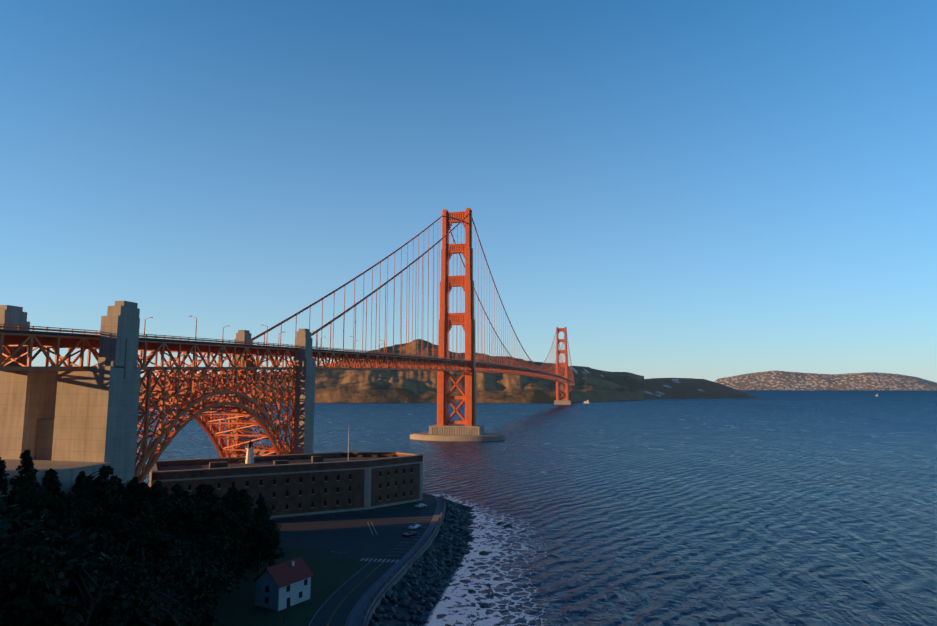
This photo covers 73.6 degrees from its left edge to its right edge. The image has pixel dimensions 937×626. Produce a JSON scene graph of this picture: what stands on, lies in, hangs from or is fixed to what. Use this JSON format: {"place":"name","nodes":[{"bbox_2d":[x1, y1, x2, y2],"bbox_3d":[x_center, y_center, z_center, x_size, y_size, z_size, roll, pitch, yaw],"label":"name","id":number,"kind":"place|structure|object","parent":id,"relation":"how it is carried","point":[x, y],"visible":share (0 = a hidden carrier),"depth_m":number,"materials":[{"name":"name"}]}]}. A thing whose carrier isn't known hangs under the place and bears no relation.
{"place":"outdoors","nodes":[
{"label":"outdoors","id":0,"kind":"place"},
{"bbox_2d":[245,445,254,463],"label":"lighthouse tower","id":1,"kind":"structure","parent":0,"point":[249,456],"depth_m":245.13,"materials":[{"name":"white paint"}]},
{"bbox_2d":[247,439,252,447],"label":"lighthouse lantern","id":2,"kind":"object","parent":1,"relation":"on","point":[250,443],"visible":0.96,"depth_m":245.96,"materials":[{"name":"black metal"}]},
{"bbox_2d":[149,453,422,515],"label":"fort walls","id":3,"kind":"structure","parent":0,"point":[294,499],"depth_m":230.09,"materials":[{"name":"brown brick"}]},
{"bbox_2d":[156,455,392,470],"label":"fort roof","id":4,"kind":"structure","parent":3,"relation":"on","point":[224,463],"depth_m":242.61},
{"bbox_2d":[188,468,411,509],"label":"windows","id":5,"kind":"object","parent":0,"point":[274,482],"visible":0.05,"depth_m":228.39,"materials":[{"name":"black glass"}]},
{"bbox_2d":[208,492,467,625],"bbox_3d":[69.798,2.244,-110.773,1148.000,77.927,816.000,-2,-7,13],"label":"terrain","id":6,"kind":"structure","parent":0,"point":[237,607],"depth_m":142.22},
{"bbox_2d":[0,457,8,500],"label":"cypress","id":7,"kind":"object","parent":6,"relation":"on","point":[4,483],"visible":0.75,"depth_m":128.27,"materials":[{"name":"green plant"}]},
{"bbox_2d":[5,486,19,498],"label":"cypress","id":8,"kind":"object","parent":6,"relation":"on","point":[14,490],"visible":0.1,"depth_m":128.53,"materials":[{"name":"green plant"}]},
{"bbox_2d":[9,449,42,498],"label":"cypress","id":9,"kind":"object","parent":6,"relation":"on","point":[27,464],"visible":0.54,"depth_m":135.70,"materials":[{"name":"green plant"}]},
{"bbox_2d":[14,475,47,516],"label":"cypress","id":10,"kind":"object","parent":6,"relation":"on","point":[30,486],"visible":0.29,"depth_m":119.28,"materials":[{"name":"green plant"}]},
{"bbox_2d":[40,473,62,497],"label":"cypress","id":11,"kind":"object","parent":6,"relation":"on","point":[52,487],"visible":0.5,"depth_m":136.27,"materials":[{"name":"green plant"}]},
{"bbox_2d":[41,468,65,497],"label":"cypress","id":12,"kind":"object","parent":6,"relation":"on","point":[49,472],"visible":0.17,"depth_m":143.65,"materials":[{"name":"green plant"}]},
{"bbox_2d":[0,498,118,591],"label":"cypress","id":13,"kind":"object","parent":6,"relation":"on","point":[61,561],"visible":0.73,"depth_m":50.53,"materials":[{"name":"green plant"}]},
{"bbox_2d":[43,548,107,625],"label":"cypress","id":14,"kind":"object","parent":6,"relation":"on","point":[80,586],"visible":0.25,"depth_m":51.53,"materials":[{"name":"green plant"}]},
{"bbox_2d":[41,492,111,527],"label":"cypress","id":15,"kind":"object","parent":6,"relation":"on","point":[94,512],"visible":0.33,"depth_m":120.64,"materials":[{"name":"green plant"}]},
{"bbox_2d":[71,471,87,493],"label":"cypress","id":16,"kind":"object","parent":6,"relation":"on","point":[79,484],"visible":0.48,"depth_m":144.90,"materials":[{"name":"green plant"}]},
{"bbox_2d":[23,581,139,621],"bbox_3d":[-38.613,30.051,53.790,18.987,15.638,11.174,6,-9,-39],"label":"cypress","id":17,"kind":"object","parent":6,"relation":"on","point":[103,588],"depth_m":57.63,"materials":[{"name":"green plant"}]},
{"bbox_2d":[62,487,125,509],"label":"cypress","id":18,"kind":"object","parent":6,"relation":"on","point":[117,501],"visible":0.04,"depth_m":138.23,"materials":[{"name":"green plant"}]},
{"bbox_2d":[79,554,117,581],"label":"cypress","id":19,"kind":"object","parent":6,"relation":"on","point":[95,568],"visible":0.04,"depth_m":89.27,"materials":[{"name":"green plant"}]},
{"bbox_2d":[79,465,126,511],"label":"cypress","id":20,"kind":"object","parent":6,"relation":"on","point":[105,471],"visible":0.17,"depth_m":140.66,"materials":[{"name":"green plant"}]},
{"bbox_2d":[89,527,116,559],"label":"cypress","id":21,"kind":"object","parent":6,"relation":"on","point":[101,534],"visible":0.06,"depth_m":107.28,"materials":[{"name":"green plant"}]},
{"bbox_2d":[90,477,118,514],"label":"cypress","id":22,"kind":"object","parent":6,"relation":"on","point":[101,489],"visible":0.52,"depth_m":136.39,"materials":[{"name":"green plant"}]},
{"bbox_2d":[82,584,134,625],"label":"cypress","id":23,"kind":"object","parent":6,"relation":"on","point":[102,611],"visible":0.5,"depth_m":52.50,"materials":[{"name":"green plant"}]},
{"bbox_2d":[96,537,130,565],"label":"cypress","id":24,"kind":"object","parent":6,"relation":"on","point":[111,541],"visible":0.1,"depth_m":105.90,"materials":[{"name":"green plant"}]},
{"bbox_2d":[109,475,122,493],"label":"cypress","id":25,"kind":"object","parent":6,"relation":"on","point":[118,481],"visible":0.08,"depth_m":150.95,"materials":[{"name":"green plant"}]},
{"bbox_2d":[97,550,151,586],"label":"cypress","id":26,"kind":"object","parent":6,"relation":"on","point":[112,568],"visible":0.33,"depth_m":100.92,"materials":[{"name":"green plant"}]},
{"bbox_2d":[119,480,131,496],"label":"cypress","id":27,"kind":"object","parent":6,"relation":"on","point":[127,486],"visible":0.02,"depth_m":151.81,"materials":[{"name":"green plant"}]},
{"bbox_2d":[128,476,139,496],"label":"cypress","id":28,"kind":"object","parent":6,"relation":"on","point":[134,483],"visible":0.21,"depth_m":150.51,"materials":[{"name":"green plant"}]},
{"bbox_2d":[126,541,153,566],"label":"cypress","id":29,"kind":"object","parent":6,"relation":"on","point":[140,552],"visible":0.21,"depth_m":111.37,"materials":[{"name":"green plant"}]},
{"bbox_2d":[133,482,152,504],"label":"cypress","id":30,"kind":"object","parent":6,"relation":"on","point":[143,489],"visible":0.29,"depth_m":148.84,"materials":[{"name":"green plant"}]},
{"bbox_2d":[150,480,165,496],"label":"cypress","id":31,"kind":"object","parent":6,"relation":"on","point":[160,483],"visible":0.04,"depth_m":157.10,"materials":[{"name":"green plant"}]},
{"bbox_2d":[163,486,173,497],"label":"cypress","id":32,"kind":"object","parent":6,"relation":"on","point":[164,488],"visible":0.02,"depth_m":170.72,"materials":[{"name":"green plant"}]},
{"bbox_2d":[169,484,187,498],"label":"cypress","id":33,"kind":"object","parent":6,"relation":"on","point":[176,488],"visible":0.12,"depth_m":160.57,"materials":[{"name":"green plant"}]},
{"bbox_2d":[181,492,189,498],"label":"cypress","id":34,"kind":"object","parent":6,"relation":"on","point":[184,495],"visible":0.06,"depth_m":157.43,"materials":[{"name":"green plant"}]},
{"bbox_2d":[188,484,214,520],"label":"cypress","id":35,"kind":"object","parent":6,"relation":"on","point":[200,489],"visible":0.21,"depth_m":159.90,"materials":[{"name":"green plant"}]},
{"bbox_2d":[206,484,222,504],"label":"cypress","id":36,"kind":"object","parent":6,"relation":"on","point":[214,497],"visible":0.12,"depth_m":164.12,"materials":[{"name":"green plant"}]},
{"bbox_2d":[221,486,248,501],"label":"cypress","id":37,"kind":"object","parent":6,"relation":"on","point":[233,491],"visible":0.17,"depth_m":171.21,"materials":[{"name":"green plant"}]},
{"bbox_2d":[236,488,254,511],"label":"cypress","id":38,"kind":"object","parent":6,"relation":"on","point":[243,494],"visible":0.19,"depth_m":170.39,"materials":[{"name":"green plant"}]},
{"bbox_2d":[236,499,264,558],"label":"cypress","id":39,"kind":"object","parent":6,"relation":"on","point":[243,505],"visible":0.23,"depth_m":157.87,"materials":[{"name":"green plant"}]},
{"bbox_2d":[223,509,280,577],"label":"cypress","id":40,"kind":"object","parent":6,"relation":"on","point":[246,518],"visible":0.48,"depth_m":150.88,"materials":[{"name":"green plant"}]},
{"bbox_2d":[250,523,274,571],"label":"cypress","id":41,"kind":"object","parent":6,"relation":"on","point":[260,542],"visible":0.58,"depth_m":155.76,"materials":[{"name":"green plant"}]},
{"bbox_2d":[248,511,276,566],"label":"cypress","id":42,"kind":"object","parent":6,"relation":"on","point":[267,551],"visible":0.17,"depth_m":159.43,"materials":[{"name":"green plant"}]},
{"bbox_2d":[252,497,276,556],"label":"cypress","id":43,"kind":"object","parent":6,"relation":"on","point":[260,502],"visible":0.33,"depth_m":165.07,"materials":[{"name":"green plant"}]},
{"bbox_2d":[261,521,284,562],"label":"cypress","id":44,"kind":"object","parent":6,"relation":"on","point":[276,539],"visible":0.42,"depth_m":163.59,"materials":[{"name":"green plant"}]},
{"bbox_2d":[255,561,310,610],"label":"house walls","id":45,"kind":"structure","parent":6,"relation":"on","point":[277,595],"depth_m":131.91,"materials":[{"name":"white paint"}]},
{"bbox_2d":[253,557,313,587],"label":"house roof","id":46,"kind":"structure","parent":45,"relation":"on","point":[283,574],"depth_m":133.87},
{"bbox_2d":[265,579,307,607],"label":"house windows","id":47,"kind":"structure","parent":45,"relation":"in","point":[287,590],"depth_m":131.48,"materials":[{"name":"black glass"}]},
{"bbox_2d":[149,452,422,518],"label":"brick fort","id":48,"kind":"structure","parent":6,"relation":"on","point":[367,495],"depth_m":235.62,"materials":[{"name":"brown brick"}]},
{"bbox_2d":[269,497,436,625],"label":"asphalt road","id":49,"kind":"structure","parent":6,"relation":"on","point":[339,535],"depth_m":189.87,"materials":[{"name":"grey asphalt"}]},
{"bbox_2d":[273,508,426,625],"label":"white road markings","id":50,"kind":"object","parent":49,"relation":"on","point":[364,566],"visible":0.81,"depth_m":166.80,"materials":[{"name":"paint"}]},
{"bbox_2d":[327,568,376,625],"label":"yellow road markings","id":51,"kind":"object","parent":49,"relation":"on","point":[346,597],"visible":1,"depth_m":132.98,"materials":[{"name":"paint"}]},
{"bbox_2d":[402,530,416,535],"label":"parked car","id":52,"kind":"object","parent":49,"relation":"on","point":[410,533],"visible":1,"depth_m":193.87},
{"bbox_2d":[408,524,421,528],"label":"silver car","id":53,"kind":"object","parent":49,"relation":"on","point":[415,526],"depth_m":203.82,"materials":[{"name":"metal"}]},
{"bbox_2d":[414,503,426,506],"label":"car","id":54,"kind":"object","parent":49,"relation":"on","point":[421,505],"depth_m":240.27,"materials":[{"name":"metal"}]},
{"bbox_2d":[348,497,442,625],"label":"sidewalk kerb","id":55,"kind":"structure","parent":6,"relation":"on","point":[357,614],"depth_m":154.71,"materials":[{"name":"concrete"}]},
{"bbox_2d":[361,494,445,625],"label":"sea wall parapet","id":56,"kind":"structure","parent":6,"relation":"on","point":[394,579],"depth_m":153.67,"materials":[{"name":"concrete"}]},
{"bbox_2d":[364,496,443,615],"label":"sea wall chain","id":57,"kind":"object","parent":56,"relation":"on","point":[402,565],"visible":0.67,"depth_m":154.48,"materials":[{"name":"grey metal"}]},
{"bbox_2d":[368,499,512,625],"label":"riprap boulders","id":58,"kind":"object","parent":6,"relation":"on","point":[402,599],"visible":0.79,"depth_m":165.45,"materials":[{"name":"grey stone"}]},
{"bbox_2d":[139,339,643,402],"bbox_3d":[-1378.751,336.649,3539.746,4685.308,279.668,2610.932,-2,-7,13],"label":"hills","id":59,"kind":"structure","parent":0,"point":[364,386],"depth_m":2269.85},
{"bbox_2d":[0,0,936,382],"label":"sky","id":60,"kind":"structure","parent":0,"point":[711,190],"materials":[{"name":"blue"}]},
{"bbox_2d":[136,390,936,625],"bbox_3d":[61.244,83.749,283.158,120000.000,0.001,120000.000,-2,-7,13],"label":"sea water","id":61,"kind":"structure","parent":0,"point":[791,508],"depth_m":285.44,"materials":[{"name":"blue liquid"}]},
{"bbox_2d":[0,301,570,496],"bbox_3d":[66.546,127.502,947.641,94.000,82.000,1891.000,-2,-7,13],"label":"concrete pylons","id":62,"kind":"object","parent":61,"relation":"in","point":[68,426],"visible":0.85,"depth_m":170.56,"materials":[{"name":"beige concrete"}]},
{"bbox_2d":[0,208,574,482],"bbox_3d":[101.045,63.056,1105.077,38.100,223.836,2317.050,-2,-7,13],"label":"bridge","id":63,"kind":"structure","parent":61,"relation":"in","point":[192,407],"depth_m":255.37,"materials":[{"name":"metal"}]},
{"bbox_2d":[0,330,572,381],"bbox_3d":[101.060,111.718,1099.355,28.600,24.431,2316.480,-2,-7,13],"label":"bridge road deck","id":64,"kind":"structure","parent":63,"relation":"on","point":[25,332],"depth_m":212.49,"materials":[{"name":"orange metal"}]},
{"bbox_2d":[0,316,574,382],"bbox_3d":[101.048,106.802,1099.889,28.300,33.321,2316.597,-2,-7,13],"label":"bridge railing lamps","id":65,"kind":"object","parent":64,"relation":"on","point":[13,328],"visible":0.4,"depth_m":222.20,"materials":[{"name":"metal"}]},
{"bbox_2d":[252,210,573,377],"bbox_3d":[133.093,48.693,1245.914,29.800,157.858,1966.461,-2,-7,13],"label":"suspension cables","id":66,"kind":"object","parent":63,"relation":"attached to","point":[332,320],"visible":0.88,"depth_m":440.44,"materials":[{"name":"metal"}]},
{"bbox_2d":[264,222,572,380],"bbox_3d":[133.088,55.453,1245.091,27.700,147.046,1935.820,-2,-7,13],"label":"suspender cables","id":67,"kind":"object","parent":66,"relation":"hanging from","point":[559,364],"visible":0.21,"depth_m":560.82,"materials":[{"name":"orange metal"}]},
{"bbox_2d":[424,493,559,625],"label":"surf foam","id":68,"kind":"object","parent":61,"relation":"on","point":[441,609],"visible":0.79,"depth_m":157.58,"materials":[{"name":"white"}]},
{"bbox_2d":[568,366,757,398],"bbox_3d":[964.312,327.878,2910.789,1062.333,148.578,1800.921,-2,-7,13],"label":"distant headland","id":69,"kind":"structure","parent":0,"point":[673,388],"depth_m":2910.90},
{"bbox_2d":[714,370,936,389],"bbox_3d":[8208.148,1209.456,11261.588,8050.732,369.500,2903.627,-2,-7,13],"label":"tiburon hills","id":70,"kind":"structure","parent":0,"point":[775,380],"depth_m":11074.89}
]}

